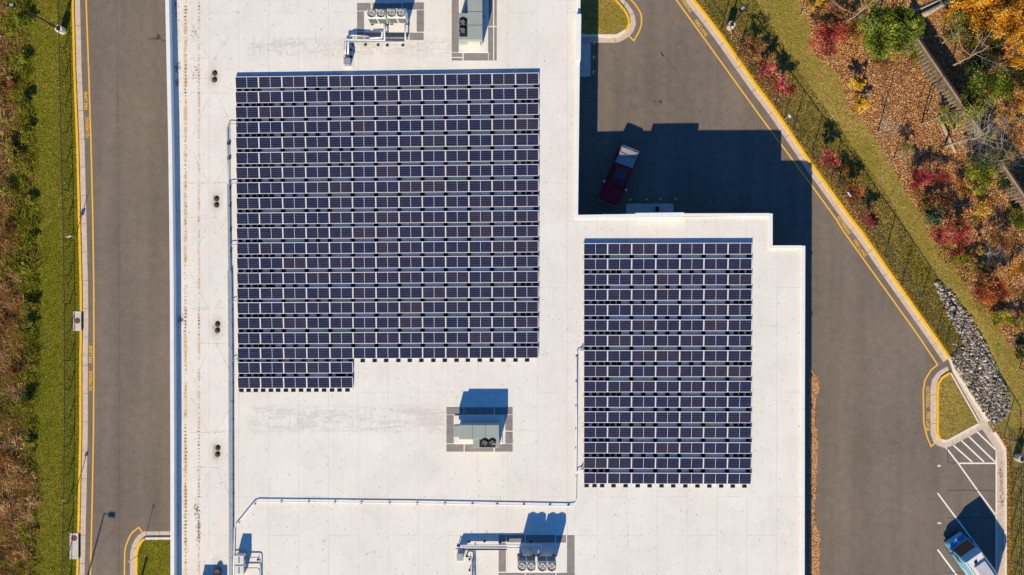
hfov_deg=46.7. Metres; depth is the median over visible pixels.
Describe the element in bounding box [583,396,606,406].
solar panel
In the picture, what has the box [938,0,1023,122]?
maple tree
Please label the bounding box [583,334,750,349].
panel rack
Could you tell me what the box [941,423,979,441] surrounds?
bare kerb
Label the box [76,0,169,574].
service road
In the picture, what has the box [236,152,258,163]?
solar panel
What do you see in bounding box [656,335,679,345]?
solar panel
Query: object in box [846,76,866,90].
young tree
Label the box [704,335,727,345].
solar panel
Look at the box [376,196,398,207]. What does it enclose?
solar panel
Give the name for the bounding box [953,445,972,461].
white line
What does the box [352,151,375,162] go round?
solar panel
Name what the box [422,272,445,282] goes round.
solar panel
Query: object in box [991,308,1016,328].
shrub
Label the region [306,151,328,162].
solar panel
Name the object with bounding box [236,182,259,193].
solar panel
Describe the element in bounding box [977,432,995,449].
white line
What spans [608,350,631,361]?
solar panel
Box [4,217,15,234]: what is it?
meadow bush
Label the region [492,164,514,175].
solar panel
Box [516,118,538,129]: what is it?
solar panel
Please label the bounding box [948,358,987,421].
bare kerb
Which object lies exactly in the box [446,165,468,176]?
solar panel
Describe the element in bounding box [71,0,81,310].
yellow kerb
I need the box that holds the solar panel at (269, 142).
[259,137,281,148]
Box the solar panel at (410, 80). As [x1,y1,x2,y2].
[399,74,421,85]
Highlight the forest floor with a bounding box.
[800,0,1023,365]
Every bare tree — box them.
[829,0,885,32]
[871,112,907,144]
[892,145,913,161]
[921,102,959,124]
[935,23,967,50]
[937,96,1022,167]
[950,23,1012,71]
[978,238,1006,265]
[989,143,1020,175]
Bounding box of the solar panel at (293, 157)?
[282,152,305,163]
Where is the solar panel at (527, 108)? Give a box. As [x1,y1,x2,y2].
[516,103,538,114]
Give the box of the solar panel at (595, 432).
[583,427,606,437]
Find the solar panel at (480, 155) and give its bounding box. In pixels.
[469,150,491,161]
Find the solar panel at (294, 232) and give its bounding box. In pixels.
[283,227,305,238]
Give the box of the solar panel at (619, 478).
[607,473,630,483]
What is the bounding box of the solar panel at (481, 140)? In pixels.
[469,134,491,145]
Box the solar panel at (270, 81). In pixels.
[258,76,281,87]
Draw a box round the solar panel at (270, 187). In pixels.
[259,182,282,193]
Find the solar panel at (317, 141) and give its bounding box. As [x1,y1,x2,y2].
[305,136,328,147]
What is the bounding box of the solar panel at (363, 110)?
[352,105,375,116]
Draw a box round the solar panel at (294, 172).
[282,167,305,177]
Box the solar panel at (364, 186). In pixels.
[352,181,375,192]
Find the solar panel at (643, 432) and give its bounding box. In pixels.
[631,427,655,437]
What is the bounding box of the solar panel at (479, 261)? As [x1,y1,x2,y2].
[469,256,491,267]
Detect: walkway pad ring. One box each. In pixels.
[357,3,423,39]
[446,407,512,451]
[452,0,496,60]
[498,535,574,574]
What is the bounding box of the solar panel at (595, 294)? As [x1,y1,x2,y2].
[584,289,607,300]
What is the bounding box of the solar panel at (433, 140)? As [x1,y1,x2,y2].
[422,135,445,146]
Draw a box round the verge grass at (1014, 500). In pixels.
[1009,429,1023,574]
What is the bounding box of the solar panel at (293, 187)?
[282,182,305,193]
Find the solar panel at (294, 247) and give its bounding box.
[283,242,305,253]
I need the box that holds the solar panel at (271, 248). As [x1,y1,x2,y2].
[260,242,282,253]
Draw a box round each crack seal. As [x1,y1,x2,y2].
[116,13,118,195]
[149,34,164,41]
[947,490,994,490]
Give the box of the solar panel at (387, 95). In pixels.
[375,89,398,100]
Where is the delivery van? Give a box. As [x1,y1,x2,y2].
[943,530,997,574]
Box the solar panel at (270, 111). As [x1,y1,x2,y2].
[259,106,281,117]
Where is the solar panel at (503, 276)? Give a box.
[492,271,514,282]
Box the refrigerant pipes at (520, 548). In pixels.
[457,540,541,555]
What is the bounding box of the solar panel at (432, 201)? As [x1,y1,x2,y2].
[422,196,445,207]
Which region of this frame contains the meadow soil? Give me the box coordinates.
[0,0,37,574]
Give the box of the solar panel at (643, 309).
[632,304,655,315]
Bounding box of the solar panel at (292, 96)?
[282,91,305,102]
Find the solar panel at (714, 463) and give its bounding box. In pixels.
[703,458,727,468]
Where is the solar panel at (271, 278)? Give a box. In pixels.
[260,272,282,283]
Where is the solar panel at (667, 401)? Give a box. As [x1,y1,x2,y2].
[655,396,679,407]
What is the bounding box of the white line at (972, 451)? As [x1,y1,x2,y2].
[961,441,984,461]
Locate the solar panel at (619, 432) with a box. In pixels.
[607,427,631,437]
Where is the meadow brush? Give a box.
[0,0,41,574]
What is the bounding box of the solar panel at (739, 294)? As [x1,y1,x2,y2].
[728,289,751,299]
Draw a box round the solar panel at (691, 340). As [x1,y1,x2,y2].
[680,335,703,345]
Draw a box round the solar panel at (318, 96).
[305,90,328,101]
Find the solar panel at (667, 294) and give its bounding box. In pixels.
[656,289,679,299]
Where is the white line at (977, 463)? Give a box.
[959,463,995,463]
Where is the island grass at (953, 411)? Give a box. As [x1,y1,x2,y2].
[939,379,974,436]
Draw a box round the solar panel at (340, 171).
[329,166,352,177]
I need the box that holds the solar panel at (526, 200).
[515,195,538,206]
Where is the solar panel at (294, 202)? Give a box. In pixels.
[283,197,305,208]
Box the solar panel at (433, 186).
[422,180,445,191]
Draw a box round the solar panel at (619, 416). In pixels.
[607,411,631,422]
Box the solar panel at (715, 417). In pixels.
[703,412,727,422]
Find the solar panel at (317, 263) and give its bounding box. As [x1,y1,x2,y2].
[306,257,329,268]
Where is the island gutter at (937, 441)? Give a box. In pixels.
[930,367,981,447]
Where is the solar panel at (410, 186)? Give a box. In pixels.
[399,181,421,191]
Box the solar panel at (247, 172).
[236,167,258,178]
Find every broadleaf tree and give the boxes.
[854,0,924,62]
[893,7,925,30]
[941,8,981,49]
[959,92,991,118]
[963,50,997,75]
[964,161,998,195]
[967,64,1014,104]
[969,147,1010,172]
[975,14,1009,47]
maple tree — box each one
[808,21,850,55]
[930,218,977,258]
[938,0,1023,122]
[950,0,1002,24]
[969,0,1023,46]
[971,268,1001,288]
[974,278,1014,305]
[999,37,1023,69]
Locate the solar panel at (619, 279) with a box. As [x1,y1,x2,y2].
[608,274,631,284]
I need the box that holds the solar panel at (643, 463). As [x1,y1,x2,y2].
[631,457,654,468]
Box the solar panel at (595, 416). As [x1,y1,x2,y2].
[583,411,606,422]
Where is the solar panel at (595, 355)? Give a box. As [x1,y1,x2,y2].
[584,350,607,361]
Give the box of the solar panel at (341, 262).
[329,257,352,267]
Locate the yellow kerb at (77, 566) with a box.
[76,559,78,574]
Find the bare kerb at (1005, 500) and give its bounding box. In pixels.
[993,431,1006,574]
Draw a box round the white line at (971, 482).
[946,447,995,515]
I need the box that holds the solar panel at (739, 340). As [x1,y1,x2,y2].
[728,335,751,345]
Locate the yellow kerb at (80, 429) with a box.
[77,331,81,532]
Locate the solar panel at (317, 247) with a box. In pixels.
[306,242,329,253]
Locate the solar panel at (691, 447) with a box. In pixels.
[679,442,703,453]
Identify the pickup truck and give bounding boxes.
[599,145,639,206]
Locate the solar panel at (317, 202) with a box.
[306,197,328,208]
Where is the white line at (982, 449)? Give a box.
[969,436,995,461]
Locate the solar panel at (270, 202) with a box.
[259,197,282,208]
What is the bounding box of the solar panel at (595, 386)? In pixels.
[583,381,606,391]
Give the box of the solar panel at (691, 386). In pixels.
[679,381,703,391]
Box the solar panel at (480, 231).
[469,226,491,236]
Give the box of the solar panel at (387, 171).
[376,166,398,176]
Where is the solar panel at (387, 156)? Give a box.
[376,151,398,162]
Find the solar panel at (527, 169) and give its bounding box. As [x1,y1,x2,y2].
[515,164,538,175]
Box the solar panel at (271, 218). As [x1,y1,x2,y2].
[259,212,282,223]
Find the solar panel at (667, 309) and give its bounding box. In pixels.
[656,304,679,315]
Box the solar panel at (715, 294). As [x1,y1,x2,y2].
[704,289,727,299]
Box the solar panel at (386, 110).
[375,105,398,116]
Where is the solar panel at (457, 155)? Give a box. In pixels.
[446,150,468,161]
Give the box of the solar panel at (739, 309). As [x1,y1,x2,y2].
[728,304,751,315]
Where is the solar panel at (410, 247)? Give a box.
[399,241,421,252]
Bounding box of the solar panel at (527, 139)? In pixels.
[516,134,538,145]
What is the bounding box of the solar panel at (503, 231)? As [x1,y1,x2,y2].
[492,226,514,236]
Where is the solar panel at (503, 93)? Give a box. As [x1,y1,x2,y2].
[492,88,514,99]
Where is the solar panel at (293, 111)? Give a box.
[282,106,305,117]
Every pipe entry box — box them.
[343,58,352,67]
[455,549,465,560]
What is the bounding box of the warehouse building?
[165,0,805,574]
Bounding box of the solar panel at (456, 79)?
[445,74,468,85]
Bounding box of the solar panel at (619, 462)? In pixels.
[607,457,630,468]
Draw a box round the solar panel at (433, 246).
[422,241,445,252]
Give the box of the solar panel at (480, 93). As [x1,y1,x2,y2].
[469,88,491,99]
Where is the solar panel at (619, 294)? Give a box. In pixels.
[608,289,631,300]
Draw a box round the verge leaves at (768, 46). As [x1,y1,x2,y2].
[726,30,791,107]
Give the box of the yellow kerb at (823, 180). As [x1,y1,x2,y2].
[692,0,949,358]
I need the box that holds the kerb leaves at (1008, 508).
[1007,448,1011,574]
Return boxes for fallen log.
[914,0,940,11]
[920,0,952,17]
[937,116,956,152]
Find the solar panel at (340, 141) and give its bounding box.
[329,136,351,147]
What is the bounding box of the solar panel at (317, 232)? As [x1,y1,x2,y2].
[306,227,329,238]
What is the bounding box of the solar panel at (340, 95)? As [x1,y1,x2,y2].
[329,90,351,101]
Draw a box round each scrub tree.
[868,55,895,71]
[896,142,914,156]
[906,48,921,67]
[924,189,951,213]
[940,0,966,23]
[951,177,972,199]
[959,84,974,95]
[960,104,988,121]
[968,257,989,279]
[979,126,999,143]
[989,227,1019,256]
[991,105,1016,129]
[991,143,1014,166]
[995,174,1014,196]
[997,143,1019,163]
[1004,124,1023,147]
[1006,258,1023,282]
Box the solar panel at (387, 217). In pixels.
[376,212,398,222]
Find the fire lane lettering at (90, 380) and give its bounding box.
[89,371,91,390]
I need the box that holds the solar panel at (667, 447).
[655,442,679,452]
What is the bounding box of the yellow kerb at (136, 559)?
[135,538,145,574]
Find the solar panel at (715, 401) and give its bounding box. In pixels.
[703,396,727,407]
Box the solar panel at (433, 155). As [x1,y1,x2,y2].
[422,150,445,161]
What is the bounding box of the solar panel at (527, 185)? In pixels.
[515,180,538,190]
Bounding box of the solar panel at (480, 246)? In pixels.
[469,241,491,252]
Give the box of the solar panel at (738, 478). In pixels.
[727,473,751,483]
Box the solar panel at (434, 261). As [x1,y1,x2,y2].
[422,256,445,267]
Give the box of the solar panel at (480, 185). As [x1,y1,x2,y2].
[469,180,491,191]
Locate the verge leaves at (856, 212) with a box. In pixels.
[815,157,880,230]
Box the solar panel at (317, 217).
[306,212,328,223]
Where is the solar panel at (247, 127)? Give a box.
[235,122,258,133]
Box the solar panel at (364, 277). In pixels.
[353,272,375,283]
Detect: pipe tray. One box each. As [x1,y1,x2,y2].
[344,39,403,56]
[462,546,506,549]
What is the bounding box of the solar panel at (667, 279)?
[656,274,679,284]
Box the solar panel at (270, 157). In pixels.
[259,152,282,163]
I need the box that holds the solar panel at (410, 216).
[399,211,421,222]
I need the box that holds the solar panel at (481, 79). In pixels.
[469,73,491,84]
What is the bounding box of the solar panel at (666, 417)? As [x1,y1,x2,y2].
[655,411,679,422]
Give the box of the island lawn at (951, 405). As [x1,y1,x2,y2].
[937,374,977,439]
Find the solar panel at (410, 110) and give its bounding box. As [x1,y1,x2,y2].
[399,104,421,115]
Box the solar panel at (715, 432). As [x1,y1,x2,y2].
[703,427,727,437]
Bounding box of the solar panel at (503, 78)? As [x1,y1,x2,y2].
[492,73,514,84]
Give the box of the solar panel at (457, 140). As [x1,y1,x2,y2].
[445,135,468,146]
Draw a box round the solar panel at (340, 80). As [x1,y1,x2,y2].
[328,75,351,86]
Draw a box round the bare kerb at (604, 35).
[581,30,625,36]
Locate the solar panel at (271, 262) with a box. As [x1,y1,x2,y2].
[260,257,282,268]
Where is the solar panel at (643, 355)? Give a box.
[632,350,655,361]
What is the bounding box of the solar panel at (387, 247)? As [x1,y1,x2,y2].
[376,242,398,252]
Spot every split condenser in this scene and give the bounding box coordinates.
[234,553,245,563]
[234,563,245,574]
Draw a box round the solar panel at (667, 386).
[655,381,679,391]
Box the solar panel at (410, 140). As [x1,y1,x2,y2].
[399,135,421,146]
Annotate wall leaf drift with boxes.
[809,368,820,574]
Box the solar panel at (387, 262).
[376,257,398,267]
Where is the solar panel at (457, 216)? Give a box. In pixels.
[446,211,468,222]
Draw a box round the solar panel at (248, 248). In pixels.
[236,243,259,253]
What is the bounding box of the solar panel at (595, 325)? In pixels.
[584,320,607,330]
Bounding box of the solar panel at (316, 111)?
[305,106,328,117]
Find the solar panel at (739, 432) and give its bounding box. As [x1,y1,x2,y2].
[727,427,751,437]
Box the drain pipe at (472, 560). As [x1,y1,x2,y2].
[467,550,473,574]
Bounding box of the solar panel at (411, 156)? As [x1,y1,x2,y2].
[399,150,421,161]
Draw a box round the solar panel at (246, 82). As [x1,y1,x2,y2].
[235,77,258,88]
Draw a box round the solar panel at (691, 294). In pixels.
[680,289,703,299]
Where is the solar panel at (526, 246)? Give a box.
[515,241,537,251]
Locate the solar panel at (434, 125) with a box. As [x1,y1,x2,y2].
[422,119,445,130]
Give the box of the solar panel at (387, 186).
[376,181,398,192]
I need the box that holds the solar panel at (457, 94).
[445,89,468,99]
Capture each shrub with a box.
[909,167,934,193]
[925,165,955,186]
[938,106,965,129]
[951,254,970,266]
[970,201,994,220]
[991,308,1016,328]
[1009,207,1023,228]
[1012,345,1023,358]
[1014,313,1023,329]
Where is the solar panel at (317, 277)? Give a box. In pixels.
[306,272,329,283]
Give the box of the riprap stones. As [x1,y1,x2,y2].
[934,280,1010,427]
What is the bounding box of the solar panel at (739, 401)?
[727,396,751,407]
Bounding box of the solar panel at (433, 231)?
[422,226,445,237]
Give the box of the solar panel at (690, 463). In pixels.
[679,457,703,468]
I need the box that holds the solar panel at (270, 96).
[258,91,281,102]
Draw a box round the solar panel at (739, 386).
[728,381,751,391]
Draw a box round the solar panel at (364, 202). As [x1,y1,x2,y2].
[352,196,375,207]
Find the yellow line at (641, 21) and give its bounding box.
[629,0,641,40]
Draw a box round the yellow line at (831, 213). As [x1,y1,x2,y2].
[676,0,937,446]
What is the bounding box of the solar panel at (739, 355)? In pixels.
[728,350,751,361]
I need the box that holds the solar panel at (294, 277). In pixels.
[283,272,306,283]
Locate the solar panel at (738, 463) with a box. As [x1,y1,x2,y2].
[727,458,751,468]
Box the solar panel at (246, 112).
[235,106,258,117]
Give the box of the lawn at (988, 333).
[696,0,1023,574]
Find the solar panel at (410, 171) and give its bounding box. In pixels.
[399,165,421,176]
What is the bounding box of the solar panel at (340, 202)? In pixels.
[329,197,352,207]
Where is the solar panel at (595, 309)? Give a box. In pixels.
[584,304,607,315]
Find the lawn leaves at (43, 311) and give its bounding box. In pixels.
[32,0,78,569]
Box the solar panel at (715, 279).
[704,274,727,284]
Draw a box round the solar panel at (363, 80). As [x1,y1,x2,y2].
[352,75,374,86]
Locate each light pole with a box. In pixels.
[7,2,66,34]
[726,3,748,30]
[1013,454,1022,462]
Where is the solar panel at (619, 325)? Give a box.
[608,320,631,330]
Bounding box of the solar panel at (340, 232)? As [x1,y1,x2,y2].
[329,227,352,237]
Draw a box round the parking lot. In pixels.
[578,0,1002,574]
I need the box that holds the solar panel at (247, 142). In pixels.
[235,137,258,148]
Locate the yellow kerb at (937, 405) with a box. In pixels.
[936,372,950,439]
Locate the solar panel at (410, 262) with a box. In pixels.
[399,256,421,267]
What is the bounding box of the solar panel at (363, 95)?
[352,90,374,101]
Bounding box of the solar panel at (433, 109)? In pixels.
[422,104,445,115]
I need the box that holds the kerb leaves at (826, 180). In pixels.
[698,0,949,354]
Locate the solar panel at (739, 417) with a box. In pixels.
[727,412,751,422]
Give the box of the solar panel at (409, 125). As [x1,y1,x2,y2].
[399,120,421,131]
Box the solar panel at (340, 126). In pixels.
[329,121,351,131]
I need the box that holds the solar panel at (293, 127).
[282,121,305,132]
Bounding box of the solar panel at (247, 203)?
[236,198,259,208]
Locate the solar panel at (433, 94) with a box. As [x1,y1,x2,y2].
[422,89,444,100]
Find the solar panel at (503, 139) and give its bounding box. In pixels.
[492,134,514,145]
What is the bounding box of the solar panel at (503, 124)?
[492,119,514,129]
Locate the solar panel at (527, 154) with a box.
[515,149,538,160]
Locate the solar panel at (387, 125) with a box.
[375,120,398,131]
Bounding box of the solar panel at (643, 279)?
[632,274,655,284]
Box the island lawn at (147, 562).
[138,539,169,574]
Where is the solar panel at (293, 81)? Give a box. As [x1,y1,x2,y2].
[282,76,304,87]
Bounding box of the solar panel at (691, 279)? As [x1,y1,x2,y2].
[680,274,703,284]
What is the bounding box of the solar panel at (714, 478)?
[703,473,727,483]
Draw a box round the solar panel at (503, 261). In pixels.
[492,256,514,266]
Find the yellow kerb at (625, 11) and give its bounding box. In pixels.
[615,0,629,30]
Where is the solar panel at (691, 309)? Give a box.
[680,304,703,315]
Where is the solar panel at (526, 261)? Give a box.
[515,256,537,266]
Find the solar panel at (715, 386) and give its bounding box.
[704,381,727,391]
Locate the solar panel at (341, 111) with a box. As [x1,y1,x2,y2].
[329,105,351,116]
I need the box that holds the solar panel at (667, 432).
[655,427,679,437]
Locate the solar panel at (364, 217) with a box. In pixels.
[352,212,375,222]
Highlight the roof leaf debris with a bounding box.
[174,0,790,574]
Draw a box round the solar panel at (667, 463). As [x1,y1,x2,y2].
[655,457,679,468]
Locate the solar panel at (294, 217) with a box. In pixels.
[283,212,305,223]
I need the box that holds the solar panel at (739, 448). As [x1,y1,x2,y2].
[727,442,751,453]
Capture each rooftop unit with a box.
[454,415,501,447]
[459,0,487,52]
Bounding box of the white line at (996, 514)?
[996,456,996,572]
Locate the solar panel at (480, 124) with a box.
[469,119,491,130]
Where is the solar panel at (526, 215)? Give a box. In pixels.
[515,210,538,221]
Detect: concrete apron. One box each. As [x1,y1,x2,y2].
[580,43,590,76]
[626,204,672,213]
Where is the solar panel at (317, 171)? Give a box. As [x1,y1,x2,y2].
[306,166,328,177]
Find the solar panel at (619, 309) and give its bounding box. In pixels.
[608,304,631,315]
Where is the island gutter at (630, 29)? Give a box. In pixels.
[581,0,635,42]
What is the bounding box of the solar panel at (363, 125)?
[352,120,375,131]
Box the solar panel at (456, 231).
[446,226,468,237]
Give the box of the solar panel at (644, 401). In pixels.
[631,396,655,407]
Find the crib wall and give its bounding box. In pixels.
[900,29,1023,209]
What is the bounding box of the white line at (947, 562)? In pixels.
[937,550,956,574]
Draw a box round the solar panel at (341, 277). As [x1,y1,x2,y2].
[329,272,352,283]
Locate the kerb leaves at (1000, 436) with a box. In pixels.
[994,425,1007,446]
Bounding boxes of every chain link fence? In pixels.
[58,0,69,574]
[704,0,1023,574]
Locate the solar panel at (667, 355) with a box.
[656,350,679,361]
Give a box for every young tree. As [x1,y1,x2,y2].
[808,0,827,11]
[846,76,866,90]
[853,93,871,114]
[973,245,984,254]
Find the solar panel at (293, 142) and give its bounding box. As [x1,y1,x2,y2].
[282,137,305,147]
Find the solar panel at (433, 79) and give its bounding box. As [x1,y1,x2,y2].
[422,74,444,85]
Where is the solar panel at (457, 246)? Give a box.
[446,241,468,252]
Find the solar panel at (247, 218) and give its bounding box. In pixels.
[236,213,259,223]
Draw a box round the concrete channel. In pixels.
[951,370,999,448]
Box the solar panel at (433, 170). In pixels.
[422,165,445,176]
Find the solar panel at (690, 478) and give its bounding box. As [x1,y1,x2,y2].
[679,473,703,483]
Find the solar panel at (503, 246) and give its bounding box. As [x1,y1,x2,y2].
[492,241,514,251]
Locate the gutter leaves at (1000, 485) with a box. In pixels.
[999,462,1003,506]
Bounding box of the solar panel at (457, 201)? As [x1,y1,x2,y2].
[446,196,468,206]
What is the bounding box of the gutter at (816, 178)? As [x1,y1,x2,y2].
[685,0,947,361]
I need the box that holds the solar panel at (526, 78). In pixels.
[516,73,538,84]
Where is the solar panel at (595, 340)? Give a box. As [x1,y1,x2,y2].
[584,335,607,345]
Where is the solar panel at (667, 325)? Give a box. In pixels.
[656,320,679,330]
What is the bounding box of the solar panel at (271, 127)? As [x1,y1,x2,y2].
[259,121,281,132]
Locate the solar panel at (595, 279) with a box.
[584,274,607,284]
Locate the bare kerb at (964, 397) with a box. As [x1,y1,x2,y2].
[950,373,979,422]
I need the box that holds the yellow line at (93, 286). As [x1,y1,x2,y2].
[85,0,94,574]
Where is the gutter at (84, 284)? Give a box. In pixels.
[74,0,87,574]
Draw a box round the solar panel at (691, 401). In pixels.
[679,396,703,407]
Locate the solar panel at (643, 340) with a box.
[632,335,655,345]
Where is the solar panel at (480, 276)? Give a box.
[469,271,491,282]
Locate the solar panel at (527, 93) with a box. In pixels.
[516,88,538,99]
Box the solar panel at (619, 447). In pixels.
[607,442,630,452]
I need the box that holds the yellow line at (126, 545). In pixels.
[124,527,141,574]
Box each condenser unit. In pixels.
[367,9,388,24]
[387,8,408,24]
[517,554,535,570]
[537,555,555,570]
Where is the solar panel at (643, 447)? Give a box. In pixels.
[631,442,655,452]
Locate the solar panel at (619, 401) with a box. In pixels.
[607,396,631,406]
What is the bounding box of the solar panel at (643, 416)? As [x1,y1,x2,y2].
[631,411,655,422]
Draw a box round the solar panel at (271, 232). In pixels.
[259,227,282,238]
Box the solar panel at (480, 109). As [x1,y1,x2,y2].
[469,104,491,115]
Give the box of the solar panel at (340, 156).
[329,151,351,162]
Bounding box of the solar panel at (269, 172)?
[259,167,282,178]
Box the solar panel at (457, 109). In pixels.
[445,104,468,115]
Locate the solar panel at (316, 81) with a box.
[305,76,328,87]
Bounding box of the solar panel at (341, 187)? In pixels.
[329,181,352,192]
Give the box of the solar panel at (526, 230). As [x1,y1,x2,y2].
[515,225,538,236]
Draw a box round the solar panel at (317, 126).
[305,121,328,132]
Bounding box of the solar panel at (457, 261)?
[446,256,468,267]
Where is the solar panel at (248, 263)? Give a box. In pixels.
[236,257,259,268]
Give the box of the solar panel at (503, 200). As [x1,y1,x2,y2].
[492,195,514,206]
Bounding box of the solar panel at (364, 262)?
[353,257,375,267]
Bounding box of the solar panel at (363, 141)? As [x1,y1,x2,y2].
[352,136,375,147]
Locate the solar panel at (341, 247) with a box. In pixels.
[329,242,352,253]
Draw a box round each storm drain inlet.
[70,533,79,558]
[73,311,82,330]
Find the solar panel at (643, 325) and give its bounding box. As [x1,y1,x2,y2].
[632,320,655,330]
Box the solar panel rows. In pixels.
[237,286,537,387]
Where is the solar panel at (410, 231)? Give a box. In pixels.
[399,226,421,237]
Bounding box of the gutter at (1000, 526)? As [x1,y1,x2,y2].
[990,428,1003,574]
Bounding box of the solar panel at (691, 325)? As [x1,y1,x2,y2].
[680,320,703,330]
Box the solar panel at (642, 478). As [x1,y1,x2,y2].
[631,473,654,483]
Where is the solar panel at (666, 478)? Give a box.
[655,473,678,483]
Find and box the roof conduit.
[233,344,583,574]
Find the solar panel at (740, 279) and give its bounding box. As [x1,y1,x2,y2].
[728,273,751,284]
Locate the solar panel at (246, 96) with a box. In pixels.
[235,91,258,102]
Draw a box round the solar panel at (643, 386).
[631,381,655,391]
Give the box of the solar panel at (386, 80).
[375,75,398,86]
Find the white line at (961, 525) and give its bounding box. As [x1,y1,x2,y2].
[937,493,995,570]
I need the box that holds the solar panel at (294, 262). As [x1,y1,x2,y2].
[283,257,305,268]
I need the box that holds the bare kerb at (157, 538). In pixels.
[145,537,169,539]
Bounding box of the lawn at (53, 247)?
[26,0,79,574]
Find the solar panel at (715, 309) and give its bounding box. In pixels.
[704,304,727,315]
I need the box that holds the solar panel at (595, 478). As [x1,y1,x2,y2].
[583,473,606,483]
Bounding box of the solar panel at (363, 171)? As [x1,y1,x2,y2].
[352,166,375,177]
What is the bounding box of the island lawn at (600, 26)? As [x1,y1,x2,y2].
[580,0,627,33]
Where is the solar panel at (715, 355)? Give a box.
[704,350,727,361]
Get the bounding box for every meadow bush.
[0,75,17,91]
[0,180,17,195]
[0,312,14,326]
[0,453,15,468]
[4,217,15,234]
[5,137,23,160]
[6,362,24,374]
[13,54,30,65]
[14,14,33,32]
[14,261,30,274]
[19,91,32,101]
[20,299,37,312]
[20,320,34,334]
[20,390,33,401]
[22,195,35,205]
[22,437,34,447]
[23,125,34,132]
[25,234,36,242]
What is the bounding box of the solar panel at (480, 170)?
[469,165,491,175]
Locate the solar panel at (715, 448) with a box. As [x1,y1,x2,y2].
[703,442,727,453]
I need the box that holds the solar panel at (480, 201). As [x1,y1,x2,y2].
[469,195,491,206]
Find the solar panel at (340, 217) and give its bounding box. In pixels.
[329,212,352,223]
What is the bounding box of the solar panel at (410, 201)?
[399,196,421,207]
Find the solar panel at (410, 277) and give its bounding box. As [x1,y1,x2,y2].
[399,272,421,282]
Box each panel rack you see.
[235,87,538,106]
[236,103,538,121]
[236,118,538,136]
[236,134,538,152]
[236,150,538,166]
[237,73,538,91]
[237,165,538,181]
[237,210,538,227]
[237,225,537,242]
[237,241,538,257]
[237,256,538,272]
[237,271,537,287]
[237,287,537,301]
[238,179,538,197]
[238,196,538,212]
[238,347,528,362]
[238,373,352,376]
[238,376,349,391]
[239,301,537,317]
[239,316,537,332]
[239,332,537,347]
[583,243,751,258]
[583,258,751,273]
[583,273,750,288]
[583,289,750,303]
[583,304,750,319]
[583,319,751,334]
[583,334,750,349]
[583,351,750,365]
[583,365,751,380]
[583,380,749,395]
[583,395,749,411]
[583,411,750,426]
[583,426,750,441]
[583,441,750,457]
[583,456,750,472]
[583,472,750,487]
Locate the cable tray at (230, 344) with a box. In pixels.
[227,123,238,574]
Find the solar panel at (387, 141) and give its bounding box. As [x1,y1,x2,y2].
[375,135,398,146]
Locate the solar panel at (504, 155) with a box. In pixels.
[492,149,514,160]
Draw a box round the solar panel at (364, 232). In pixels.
[353,227,375,237]
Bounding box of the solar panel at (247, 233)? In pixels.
[236,228,259,238]
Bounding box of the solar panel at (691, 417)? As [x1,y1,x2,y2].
[679,412,703,422]
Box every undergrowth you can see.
[736,43,783,90]
[799,0,867,58]
[826,157,872,223]
[910,187,1023,347]
[918,162,1023,327]
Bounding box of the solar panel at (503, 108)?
[492,103,514,114]
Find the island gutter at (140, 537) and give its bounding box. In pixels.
[130,531,169,574]
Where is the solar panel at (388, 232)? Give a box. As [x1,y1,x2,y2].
[376,226,398,237]
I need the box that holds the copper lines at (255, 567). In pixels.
[234,555,260,574]
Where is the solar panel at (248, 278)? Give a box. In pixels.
[237,273,259,283]
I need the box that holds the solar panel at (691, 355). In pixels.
[680,350,703,361]
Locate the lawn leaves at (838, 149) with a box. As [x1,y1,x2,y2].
[706,0,963,349]
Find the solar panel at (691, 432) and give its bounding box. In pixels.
[679,427,703,437]
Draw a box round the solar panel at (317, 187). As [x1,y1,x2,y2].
[306,182,328,192]
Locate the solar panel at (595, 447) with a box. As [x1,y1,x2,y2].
[583,442,606,452]
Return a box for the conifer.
[923,203,943,225]
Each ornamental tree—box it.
[738,44,754,59]
[746,36,766,57]
[758,59,776,78]
[773,70,797,96]
[820,146,839,167]
[833,174,851,191]
[846,183,864,200]
[860,211,879,226]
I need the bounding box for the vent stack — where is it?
[214,568,220,573]
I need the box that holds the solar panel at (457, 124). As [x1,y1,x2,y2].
[445,119,468,130]
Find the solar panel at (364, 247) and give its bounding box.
[353,242,375,252]
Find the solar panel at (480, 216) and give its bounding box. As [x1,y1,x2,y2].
[469,211,491,221]
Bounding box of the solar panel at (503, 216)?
[492,211,514,221]
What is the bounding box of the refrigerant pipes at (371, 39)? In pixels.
[344,24,405,56]
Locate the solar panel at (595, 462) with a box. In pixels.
[584,457,606,468]
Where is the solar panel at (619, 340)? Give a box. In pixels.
[608,335,631,345]
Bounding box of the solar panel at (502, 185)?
[492,180,514,191]
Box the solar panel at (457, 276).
[446,271,468,282]
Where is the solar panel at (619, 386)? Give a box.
[607,381,631,391]
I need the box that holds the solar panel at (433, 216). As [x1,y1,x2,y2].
[422,211,445,222]
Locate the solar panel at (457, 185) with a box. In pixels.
[446,180,468,191]
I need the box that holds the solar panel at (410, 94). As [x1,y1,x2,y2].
[399,89,421,100]
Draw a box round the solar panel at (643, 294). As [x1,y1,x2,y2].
[632,289,655,299]
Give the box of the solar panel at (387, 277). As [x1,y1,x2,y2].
[376,272,398,282]
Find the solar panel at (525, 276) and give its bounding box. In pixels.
[515,271,537,282]

